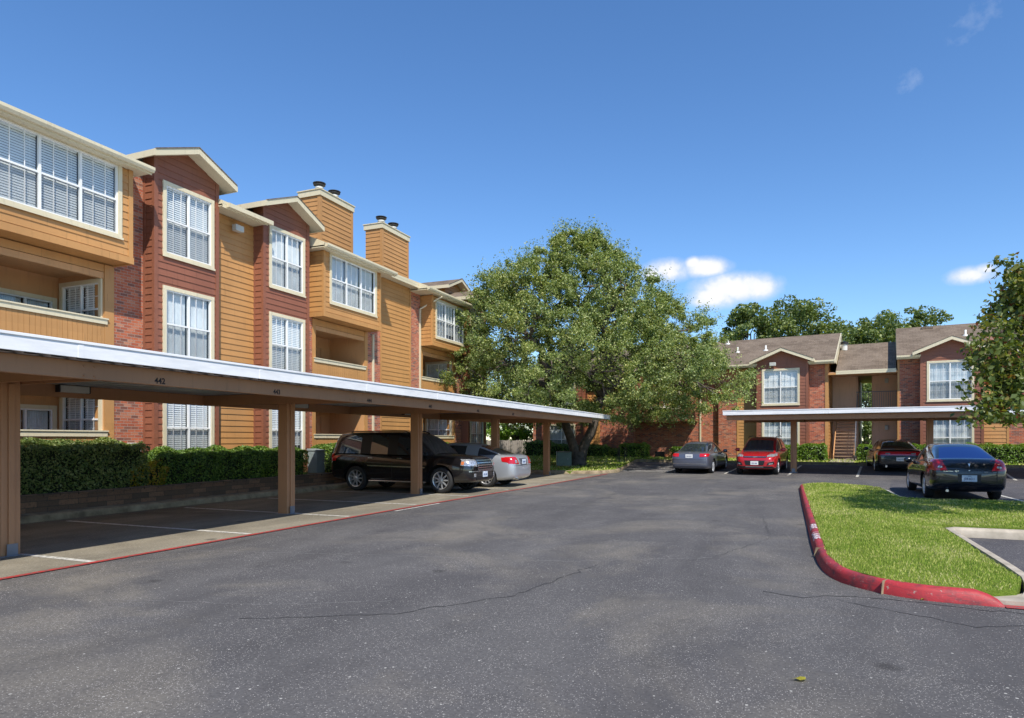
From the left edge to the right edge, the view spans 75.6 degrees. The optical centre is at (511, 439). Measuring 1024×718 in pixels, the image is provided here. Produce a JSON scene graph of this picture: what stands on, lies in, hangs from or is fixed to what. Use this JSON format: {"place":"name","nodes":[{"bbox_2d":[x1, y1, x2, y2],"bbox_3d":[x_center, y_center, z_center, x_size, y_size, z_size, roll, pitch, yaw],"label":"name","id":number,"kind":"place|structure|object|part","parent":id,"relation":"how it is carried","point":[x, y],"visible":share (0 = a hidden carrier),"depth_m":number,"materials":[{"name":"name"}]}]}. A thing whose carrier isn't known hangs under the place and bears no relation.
{"place":"outdoors","nodes":[
{"label":"outdoors","id":0,"kind":"place"},
{"bbox_2d":[0,472,1023,717],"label":"parking lot","id":1,"kind":"structure","parent":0,"point":[634,626],"depth_m":5.71,"materials":[{"name":"grey asphalt"}]},
{"bbox_2d":[114,599,391,604],"bbox_3d":[-2.602,1.597,6.476,2.816,0.001,0.209,0,0,1],"label":"road crack","id":2,"kind":"object","parent":1,"relation":"on","point":[256,604],"visible":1,"depth_m":6.49,"materials":[{"name":"black asphalt"}]},
{"bbox_2d":[0,473,599,577],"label":"parking stalls","id":3,"kind":"object","parent":1,"relation":"on","point":[66,538],"visible":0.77,"depth_m":12.87,"materials":[{"name":"asphalt"}]},
{"bbox_2d":[23,554,92,561],"bbox_3d":[-7.625,1.592,9.514,4.650,0.001,0.100,0,0,23],"label":"parking stripe","id":4,"kind":"object","parent":3,"relation":"on","point":[63,558],"visible":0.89,"depth_m":8.84,"materials":[{"name":"white paint"}]},
{"bbox_2d":[70,520,251,533],"bbox_3d":[-6.577,1.592,12.056,4.650,0.001,0.100,0,0,23],"label":"parking stripe","id":5,"kind":"object","parent":3,"relation":"on","point":[162,527],"visible":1,"depth_m":11.96,"materials":[{"name":"white paint"}]},
{"bbox_2d":[185,507,347,516],"bbox_3d":[-5.532,1.592,14.589,4.650,0.001,0.100,0,0,23],"label":"parking stripe","id":6,"kind":"object","parent":3,"relation":"on","point":[264,511],"visible":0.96,"depth_m":14.62,"materials":[{"name":"white paint"}]},
{"bbox_2d":[274,498,415,504],"bbox_3d":[-4.498,1.592,17.094,4.653,0.001,0.100,0,0,23],"label":"parking stripe","id":7,"kind":"object","parent":3,"relation":"on","point":[349,501],"visible":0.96,"depth_m":16.98,"materials":[{"name":"white paint"}]},
{"bbox_2d":[345,491,462,495],"bbox_3d":[-3.418,1.592,19.591,4.748,0.001,0.100,0,0,23],"label":"parking stripe","id":8,"kind":"object","parent":3,"relation":"on","point":[405,493],"visible":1,"depth_m":19.50,"materials":[{"name":"white paint"}]},
{"bbox_2d":[332,431,494,492],"bbox_3d":[-3.144,0.658,21.001,5.102,1.883,2.294,0,0,23],"label":"parked suv","id":9,"kind":"object","parent":3,"relation":"on","point":[361,460],"visible":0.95,"depth_m":20.33,"materials":[{"name":"black paint"}]},
{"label":"side window","id":10,"kind":"part","parent":9,"relation":"part of","materials":[{"name":"black glass"}]},
{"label":"side window","id":11,"kind":"part","parent":9,"relation":"part of","materials":[{"name":"black glass"}]},
{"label":"side window","id":12,"kind":"part","parent":9,"relation":"part of","materials":[{"name":"black glass"}]},
{"bbox_2d":[410,442,530,486],"bbox_3d":[-1.814,0.848,23.464,4.844,1.504,2.124,0,0,22],"label":"parked sedan","id":13,"kind":"object","parent":3,"relation":"on","point":[509,467],"visible":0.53,"depth_m":22.30,"materials":[{"name":"grey paint"}]},
{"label":"side window","id":14,"kind":"part","parent":13,"relation":"part of","materials":[{"name":"black glass"}]},
{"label":"side window","id":15,"kind":"part","parent":13,"relation":"part of","materials":[{"name":"black glass"}]},
{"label":"rear window","id":16,"kind":"part","parent":13,"relation":"part of","materials":[{"name":"grey glass"}]},
{"bbox_2d":[0,474,604,579],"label":"fire lane line","id":17,"kind":"object","parent":1,"relation":"on","point":[240,536],"visible":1,"depth_m":10.39,"materials":[{"name":"red paint"}]},
{"bbox_2d":[0,330,610,557],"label":"carport","id":18,"kind":"object","parent":1,"relation":"on","point":[37,365],"visible":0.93,"depth_m":11.92,"materials":[{"name":"brown"}]},
{"bbox_2d":[239,565,595,618],"bbox_3d":[-0.458,1.597,6.857,4.341,0.001,0.748,0,0,-36],"label":"road crack","id":19,"kind":"object","parent":1,"relation":"on","point":[463,603],"visible":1,"depth_m":6.51,"materials":[{"name":"grey asphalt"}]},
{"bbox_2d":[192,550,711,560],"bbox_3d":[-1.023,1.597,9.016,7.461,0.001,0.448,0,0,4],"label":"road crack","id":20,"kind":"object","parent":1,"relation":"on","point":[448,557],"visible":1,"depth_m":9.02,"materials":[{"name":"black asphalt"}]},
{"bbox_2d":[620,462,1023,501],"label":"parking stalls","id":21,"kind":"object","parent":1,"relation":"on","point":[1014,489],"visible":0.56,"depth_m":29.35,"materials":[{"name":"asphalt"}]},
{"bbox_2d":[672,441,727,472],"bbox_3d":[9.384,0.808,32.622,2.154,1.484,4.829,0,2,30],"label":"parked sedan","id":22,"kind":"object","parent":21,"relation":"on","point":[710,456],"visible":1,"depth_m":30.91,"materials":[{"name":"grey paint"}]},
{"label":"rear window","id":23,"kind":"part","parent":22,"relation":"part of","materials":[{"name":"grey glass"}]},
{"bbox_2d":[735,435,787,474],"bbox_3d":[11.888,0.690,31.289,2.204,1.701,4.530,0,2,30],"label":"parked crossover","id":24,"kind":"object","parent":21,"relation":"on","point":[763,453],"visible":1,"depth_m":30.04,"materials":[{"name":"red paint"}]},
{"bbox_2d":[776,440,780,451],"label":"side window","id":25,"kind":"structure","parent":24,"relation":"in","point":[778,447],"depth_m":30.63,"materials":[{"name":"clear glass"}]},
{"bbox_2d":[637,459,1023,467],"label":"concrete kerb","id":26,"kind":"structure","parent":21,"relation":"on","point":[824,463],"depth_m":33.98,"materials":[{"name":"grey concrete"}]},
{"bbox_2d":[723,405,990,472],"bbox_3d":[15.355,0.113,30.004,10.140,2.875,5.325,0,0,30],"label":"carport","id":27,"kind":"object","parent":21,"relation":"on","point":[929,414],"visible":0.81,"depth_m":28.32,"materials":[{"name":"metal"}]},
{"bbox_2d":[864,439,920,470],"bbox_3d":[18.064,0.708,31.352,2.224,1.484,4.990,0,2,22],"label":"parked sedan","id":28,"kind":"object","parent":21,"relation":"on","point":[887,453],"visible":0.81,"depth_m":29.49,"materials":[{"name":"black paint"}]},
{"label":"rear window","id":29,"kind":"part","parent":28,"relation":"part of","materials":[{"name":"black glass"}]},
{"bbox_2d":[904,443,1006,499],"bbox_3d":[12.743,0.848,19.206,2.114,1.504,4.838,0,0,23],"label":"parked sedan","id":30,"kind":"object","parent":21,"relation":"on","point":[947,467],"visible":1,"depth_m":17.31,"materials":[{"name":"black paint"}]},
{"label":"side window","id":31,"kind":"part","parent":30,"relation":"part of","materials":[{"name":"grey glass"}]},
{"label":"side window","id":32,"kind":"part","parent":30,"relation":"part of","materials":[{"name":"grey glass"}]},
{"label":"rear window","id":33,"kind":"part","parent":30,"relation":"part of","materials":[{"name":"blue glass"}]},
{"bbox_2d":[990,409,1023,422],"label":"carport","id":34,"kind":"object","parent":21,"relation":"on","point":[1013,413],"visible":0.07,"depth_m":25.20,"materials":[{"name":"metal"}]},
{"bbox_2d":[764,591,1022,613],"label":"road crack","id":35,"kind":"object","parent":1,"relation":"on","point":[892,599],"visible":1,"depth_m":6.59,"materials":[{"name":"grey asphalt"}]},
{"bbox_2d":[799,484,1004,607],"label":"red kerb","id":36,"kind":"structure","parent":1,"relation":"on","point":[831,567],"depth_m":6.84,"materials":[{"name":"concrete"}]},
{"bbox_2d":[802,482,1023,596],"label":"grass island","id":37,"kind":"structure","parent":1,"relation":"on","point":[993,592],"depth_m":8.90,"materials":[{"name":"green plant"}]},
{"bbox_2d":[950,252,1023,429],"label":"pear tree","id":38,"kind":"object","parent":37,"relation":"on","point":[1003,376],"visible":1,"depth_m":11.72,"materials":[{"name":"green plant"}]},
{"bbox_2d":[835,598,1022,627],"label":"road crack","id":39,"kind":"object","parent":1,"relation":"on","point":[943,620],"visible":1,"depth_m":5.76,"materials":[{"name":"grey asphalt"}]},
{"bbox_2d":[945,527,1023,596],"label":"concrete kerb","id":40,"kind":"structure","parent":1,"relation":"on","point":[966,533],"depth_m":10.56,"materials":[{"name":"beige concrete"}]},
{"bbox_2d":[969,538,1023,571],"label":"parking bay","id":41,"kind":"object","parent":1,"relation":"on","point":[1010,551],"visible":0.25,"depth_m":9.67,"materials":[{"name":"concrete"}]},
{"bbox_2d":[994,593,1023,605],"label":"concrete apron","id":42,"kind":"object","parent":1,"relation":"on","point":[1017,600],"visible":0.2,"depth_m":6.39,"materials":[{"name":"beige concrete"}]},
{"bbox_2d":[1004,605,1023,608],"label":"fire lane line","id":43,"kind":"object","parent":1,"relation":"on","point":[1014,606],"visible":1,"depth_m":6.29,"materials":[{"name":"paint"}]},
{"bbox_2d":[0,0,1023,440],"label":"sky","id":44,"kind":"structure","parent":0,"point":[864,158],"materials":[{"name":"blue"}]},
{"bbox_2d":[526,455,651,472],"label":"lawn","id":45,"kind":"structure","parent":0,"point":[595,459],"depth_m":36.01,"materials":[{"name":"green plant"}]},
{"bbox_2d":[522,439,553,455],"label":"hedge","id":46,"kind":"object","parent":45,"relation":"on","point":[534,447],"visible":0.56,"depth_m":43.35,"materials":[{"name":"green plant"}]},
{"bbox_2d":[550,443,569,455],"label":"hedge","id":47,"kind":"object","parent":45,"relation":"on","point":[559,447],"visible":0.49,"depth_m":42.88,"materials":[{"name":"green plant"}]},
{"bbox_2d":[555,451,571,466],"bbox_3d":[2.718,1.009,34.600,0.850,0.800,0.800,0,0,0],"label":"transformer box","id":48,"kind":"object","parent":45,"relation":"on","point":[564,458],"visible":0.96,"depth_m":34.25,"materials":[{"name":"metal"}]},
{"bbox_2d":[578,444,610,456],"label":"shrub","id":49,"kind":"object","parent":45,"relation":"on","point":[597,450],"visible":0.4,"depth_m":41.30,"materials":[{"name":"green plant"}]},
{"bbox_2d":[436,214,770,465],"bbox_3d":[4.426,-5.274,35.161,17.384,13.327,13.178,0,0,22],"label":"oak tree","id":50,"kind":"object","parent":45,"relation":"on","point":[549,378],"visible":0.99,"depth_m":32.99,"materials":[{"name":"green plant"}]},
{"bbox_2d":[608,448,618,456],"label":"shrub","id":51,"kind":"object","parent":45,"relation":"on","point":[614,452],"visible":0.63,"depth_m":41.32,"materials":[{"name":"green plant"}]},
{"bbox_2d":[618,447,626,461],"bbox_3d":[6.089,0.836,36.500,0.400,0.868,0.540,0,0,0],"label":"bike rack","id":52,"kind":"object","parent":45,"relation":"on","point":[624,455],"visible":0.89,"depth_m":36.24,"materials":[{"name":"black metal"}]},
{"bbox_2d":[619,442,650,458],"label":"hedge","id":53,"kind":"object","parent":45,"relation":"on","point":[641,450],"visible":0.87,"depth_m":40.55,"materials":[{"name":"green plant"}]},
{"bbox_2d":[642,456,1023,464],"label":"grass","id":54,"kind":"structure","parent":0,"point":[733,459],"depth_m":35.41,"materials":[{"name":"green plant"}]},
{"bbox_3d":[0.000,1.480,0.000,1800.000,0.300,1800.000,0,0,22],"label":"ground","id":55,"kind":"structure","parent":0,"visible":0},
{"bbox_2d":[20,472,345,513],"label":"retaining wall","id":56,"kind":"structure","parent":55,"relation":"on","point":[35,503],"depth_m":15.64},
{"bbox_2d":[20,482,378,523],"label":"concrete kerb","id":57,"kind":"structure","parent":55,"relation":"on","point":[71,513],"depth_m":15.33,"materials":[{"name":"grey concrete"}]},
{"bbox_2d":[486,422,532,440],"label":"tree","id":58,"kind":"object","parent":55,"relation":"on","point":[506,433],"visible":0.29,"depth_m":49.22,"materials":[{"name":"green plant"}]},
{"bbox_2d":[486,440,532,453],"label":"wall","id":59,"kind":"structure","parent":55,"relation":"on","point":[516,447],"depth_m":45.81,"materials":[{"name":"beige stone"}]},
{"bbox_2d":[486,344,538,435],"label":"tree","id":60,"kind":"object","parent":55,"relation":"on","point":[494,371],"visible":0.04,"depth_m":57.34,"materials":[{"name":"green plant"}]},
{"bbox_2d":[531,459,637,473],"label":"concrete kerb","id":61,"kind":"structure","parent":55,"relation":"on","point":[587,471],"depth_m":31.10,"materials":[{"name":"beige concrete"}]},
{"bbox_2d":[533,342,741,456],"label":"apartment building","id":62,"kind":"structure","parent":55,"relation":"on","point":[662,440],"depth_m":42.09,"materials":[{"name":"brick"}]},
{"bbox_2d":[550,424,574,444],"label":"window","id":63,"kind":"structure","parent":62,"relation":"in","point":[557,435],"depth_m":44.45,"materials":[{"name":"glass"}]},
{"bbox_2d":[720,302,774,340],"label":"tree","id":64,"kind":"object","parent":55,"relation":"on","point":[744,318],"visible":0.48,"depth_m":61.37,"materials":[{"name":"green plant"}]},
{"bbox_2d":[753,294,850,340],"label":"tree","id":65,"kind":"object","parent":55,"relation":"on","point":[798,316],"visible":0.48,"depth_m":60.13,"materials":[{"name":"green plant"}]},
{"bbox_2d":[818,321,878,387],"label":"tree","id":66,"kind":"object","parent":55,"relation":"on","point":[845,335],"visible":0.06,"depth_m":57.00,"materials":[{"name":"green plant"}]},
{"bbox_2d":[862,383,871,444],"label":"tree","id":67,"kind":"object","parent":55,"relation":"on","point":[866,430],"visible":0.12,"depth_m":53.40,"materials":[{"name":"green plant"}]},
{"bbox_2d":[719,322,1023,459],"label":"apartment building","id":68,"kind":"structure","parent":55,"relation":"on","point":[917,366],"depth_m":37.16,"materials":[{"name":"brown brick"}]},
{"bbox_2d":[761,368,799,405],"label":"window","id":69,"kind":"structure","parent":68,"relation":"in","point":[780,387],"depth_m":37.44,"materials":[{"name":"white glass"}]},
{"bbox_2d":[762,422,799,444],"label":"window","id":70,"kind":"structure","parent":68,"relation":"in","point":[769,429],"depth_m":37.44,"materials":[{"name":"glass"}]},
{"bbox_2d":[926,359,973,401],"bbox_3d":[22.261,-2.974,33.546,2.040,2.092,0.485,0,0,30],"label":"window","id":71,"kind":"structure","parent":68,"relation":"in","point":[943,376],"depth_m":33.54,"materials":[{"name":"white glass"}]},
{"bbox_2d":[934,420,973,442],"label":"window","id":72,"kind":"structure","parent":68,"relation":"in","point":[945,431],"depth_m":33.40,"materials":[{"name":"glass"}]},
{"bbox_2d":[838,309,911,434],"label":"tree","id":73,"kind":"object","parent":55,"relation":"on","point":[875,334],"visible":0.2,"depth_m":56.73,"materials":[{"name":"green plant"}]},
{"bbox_2d":[884,305,953,341],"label":"tree","id":74,"kind":"object","parent":55,"relation":"on","point":[918,318],"visible":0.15,"depth_m":60.56,"materials":[{"name":"green plant"}]},
{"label":"planting bed","id":75,"kind":"structure","parent":55,"relation":"on","visible":0},
{"bbox_2d":[20,437,150,494],"bbox_3d":[-10.289,0.556,13.737,1.498,1.276,5.388,0,0,22],"label":"hedge","id":76,"kind":"object","parent":75,"relation":"on","point":[57,465],"visible":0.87,"depth_m":14.39,"materials":[{"name":"green plant"}]},
{"bbox_2d":[128,459,169,486],"bbox_3d":[-9.081,0.830,16.047,0.995,0.726,1.198,0,0,22],"label":"shrub","id":77,"kind":"object","parent":75,"relation":"on","point":[155,478],"visible":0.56,"depth_m":16.03,"materials":[{"name":"green plant"}]},
{"bbox_2d":[140,445,221,484],"bbox_3d":[-8.792,0.668,17.325,1.254,1.051,2.073,0,0,22],"label":"hedge","id":78,"kind":"object","parent":75,"relation":"on","point":[191,465],"visible":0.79,"depth_m":17.09,"materials":[{"name":"green plant"}]},
{"bbox_2d":[206,445,268,480],"bbox_3d":[-8.089,0.662,19.013,1.269,1.059,1.958,0,0,22],"label":"hedge","id":79,"kind":"object","parent":75,"relation":"on","point":[242,462],"visible":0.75,"depth_m":18.77,"materials":[{"name":"green plant"}]},
{"bbox_2d":[0,101,487,471],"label":"apartment building","id":80,"kind":"structure","parent":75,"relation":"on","point":[163,249],"depth_m":19.29,"materials":[{"name":"orange wood"}]},
{"bbox_2d":[0,287,56,308],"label":"window","id":81,"kind":"structure","parent":80,"relation":"in","point":[5,294],"depth_m":16.91,"materials":[{"name":"beige glass"}]},
{"bbox_2d":[20,404,56,436],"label":"window","id":82,"kind":"structure","parent":80,"relation":"in","point":[36,417],"depth_m":17.23,"materials":[{"name":"glass"}]},
{"bbox_2d":[0,116,123,239],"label":"window","id":83,"kind":"structure","parent":80,"relation":"in","point":[42,174],"depth_m":15.36,"materials":[{"name":"white glass"}]},
{"bbox_2d":[59,278,102,317],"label":"window","id":84,"kind":"structure","parent":80,"relation":"in","point":[75,296],"depth_m":17.30,"materials":[{"name":"white glass"}]},
{"bbox_2d":[59,397,102,436],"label":"window","id":85,"kind":"structure","parent":80,"relation":"in","point":[74,413],"depth_m":17.45,"materials":[{"name":"glass"}]},
{"bbox_2d":[162,403,213,450],"bbox_3d":[-9.410,-0.324,18.952,0.485,2.092,1.790,0,0,22],"label":"window","id":86,"kind":"structure","parent":80,"relation":"in","point":[184,426],"depth_m":19.02,"materials":[{"name":"glass"}]},
{"bbox_2d":[162,285,214,358],"bbox_3d":[-9.410,-3.194,18.952,0.485,2.092,1.790,0,0,22],"label":"window","id":87,"kind":"structure","parent":80,"relation":"in","point":[188,316],"depth_m":18.88,"materials":[{"name":"white glass"}]},
{"bbox_2d":[162,179,215,270],"bbox_3d":[-9.410,-6.074,18.952,0.485,2.092,1.790,0,0,22],"label":"window","id":88,"kind":"structure","parent":80,"relation":"in","point":[188,216],"depth_m":18.99,"materials":[{"name":"white glass"}]},
{"bbox_2d":[269,410,304,458],"bbox_3d":[-7.870,-0.324,22.687,0.485,2.092,1.790,0,0,22],"label":"window","id":89,"kind":"structure","parent":80,"relation":"in","point":[273,414],"depth_m":23.14,"materials":[{"name":"glass"}]},
{"bbox_2d":[269,311,304,371],"bbox_3d":[-7.870,-3.194,22.687,0.485,2.092,1.790,0,0,22],"label":"window","id":90,"kind":"structure","parent":80,"relation":"in","point":[286,333],"depth_m":22.78,"materials":[{"name":"white glass"}]},
{"bbox_2d":[269,225,305,297],"bbox_3d":[-7.870,-6.074,22.687,0.485,2.092,1.790,0,0,22],"label":"window","id":91,"kind":"structure","parent":80,"relation":"in","point":[286,249],"depth_m":22.61,"materials":[{"name":"white glass"}]},
{"bbox_2d":[316,346,321,357],"bbox_3d":[-8.154,-2.785,27.092,0.072,2.170,1.020,0,0,22],"label":"door","id":92,"kind":"structure","parent":80,"relation":"in","point":[318,349],"depth_m":27.39,"materials":[{"name":"brown wood"}]},
{"bbox_2d":[316,415,321,433],"bbox_3d":[-8.154,0.065,27.092,0.072,2.170,1.020,0,0,22],"label":"door","id":93,"kind":"structure","parent":80,"relation":"in","point":[318,417],"depth_m":27.39,"materials":[{"name":"brown wood"}]},
{"bbox_2d":[329,252,377,317],"bbox_3d":[-6.322,-5.969,25.786,0.485,1.942,3.060,0,0,22],"label":"window","id":94,"kind":"structure","parent":80,"relation":"in","point":[353,285],"depth_m":25.78,"materials":[{"name":"white glass"}]},
{"bbox_2d":[425,361,451,378],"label":"window","id":95,"kind":"structure","parent":80,"relation":"in","point":[430,367],"depth_m":35.28,"materials":[{"name":"grey glass"}]},
{"bbox_2d":[425,419,451,438],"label":"window","id":96,"kind":"structure","parent":80,"relation":"in","point":[433,426],"depth_m":35.22,"materials":[{"name":"glass"}]},
{"bbox_2d":[435,298,464,346],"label":"window","id":97,"kind":"structure","parent":80,"relation":"in","point":[444,323],"depth_m":32.98,"materials":[{"name":"white glass"}]},
{"bbox_2d":[470,309,483,350],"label":"window","id":98,"kind":"structure","parent":80,"relation":"in","point":[471,310],"depth_m":36.41,"materials":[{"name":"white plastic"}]},
{"bbox_2d":[470,371,483,395],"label":"window","id":99,"kind":"structure","parent":80,"relation":"in","point":[470,371],"depth_m":36.34,"materials":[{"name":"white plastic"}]},
{"bbox_2d":[470,421,483,443],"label":"window","id":100,"kind":"structure","parent":80,"relation":"in","point":[476,428],"depth_m":36.82,"materials":[{"name":"glass"}]},
{"bbox_2d":[252,445,308,476],"bbox_3d":[-7.398,0.659,20.699,1.284,1.066,2.097,0,0,22],"label":"hedge","id":101,"kind":"object","parent":75,"relation":"on","point":[271,469],"visible":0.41,"depth_m":20.15,"materials":[{"name":"green plant"}]},
{"bbox_2d":[307,449,326,473],"bbox_3d":[-6.565,0.730,22.121,0.480,0.859,0.520,0,0,22],"label":"utility cabinet","id":102,"kind":"object","parent":75,"relation":"on","point":[316,464],"visible":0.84,"depth_m":21.95,"materials":[{"name":"metal"}]},
{"bbox_2d":[310,442,336,472],"bbox_3d":[-5.997,0.612,24.104,1.369,1.163,3.021,0,0,22],"label":"hedge","id":103,"kind":"object","parent":75,"relation":"on","point":[329,448],"visible":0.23,"depth_m":22.87,"materials":[{"name":"green plant"}]},
{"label":"lawn","id":104,"kind":"structure","parent":0,"visible":0},
{"bbox_2d":[668,446,681,457],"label":"shrub","id":105,"kind":"object","parent":104,"relation":"on","point":[673,449],"visible":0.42,"depth_m":39.84,"materials":[{"name":"green plant"}]},
{"bbox_2d":[785,443,801,460],"bbox_3d":[15.302,0.678,36.680,1.569,1.071,1.351,0,0,22],"label":"hedge","id":106,"kind":"object","parent":104,"relation":"on","point":[788,447],"visible":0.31,"depth_m":36.20,"materials":[{"name":"green plant"}]},
{"bbox_2d":[799,443,828,460],"bbox_3d":[16.455,0.684,36.025,1.515,1.053,1.345,0,0,22],"label":"hedge","id":107,"kind":"object","parent":104,"relation":"on","point":[813,451],"visible":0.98,"depth_m":35.62,"materials":[{"name":"green plant"}]},
{"bbox_2d":[830,459,853,461],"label":"footpath","id":108,"kind":"structure","parent":104,"relation":"on","point":[843,460],"depth_m":35.08,"materials":[{"name":"concrete"}]},
{"bbox_2d":[855,444,872,460],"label":"hedge","id":109,"kind":"object","parent":104,"relation":"on","point":[860,453],"visible":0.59,"depth_m":34.73,"materials":[{"name":"green plant"}]},
{"bbox_2d":[911,443,925,450],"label":"hedge","id":110,"kind":"object","parent":104,"relation":"on","point":[920,447],"visible":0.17,"depth_m":33.27,"materials":[{"name":"green plant"}]},
{"bbox_2d":[966,442,1023,463],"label":"hedge","id":111,"kind":"object","parent":104,"relation":"on","point":[1010,453],"visible":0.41,"depth_m":31.47,"materials":[{"name":"green plant"}]}
]}

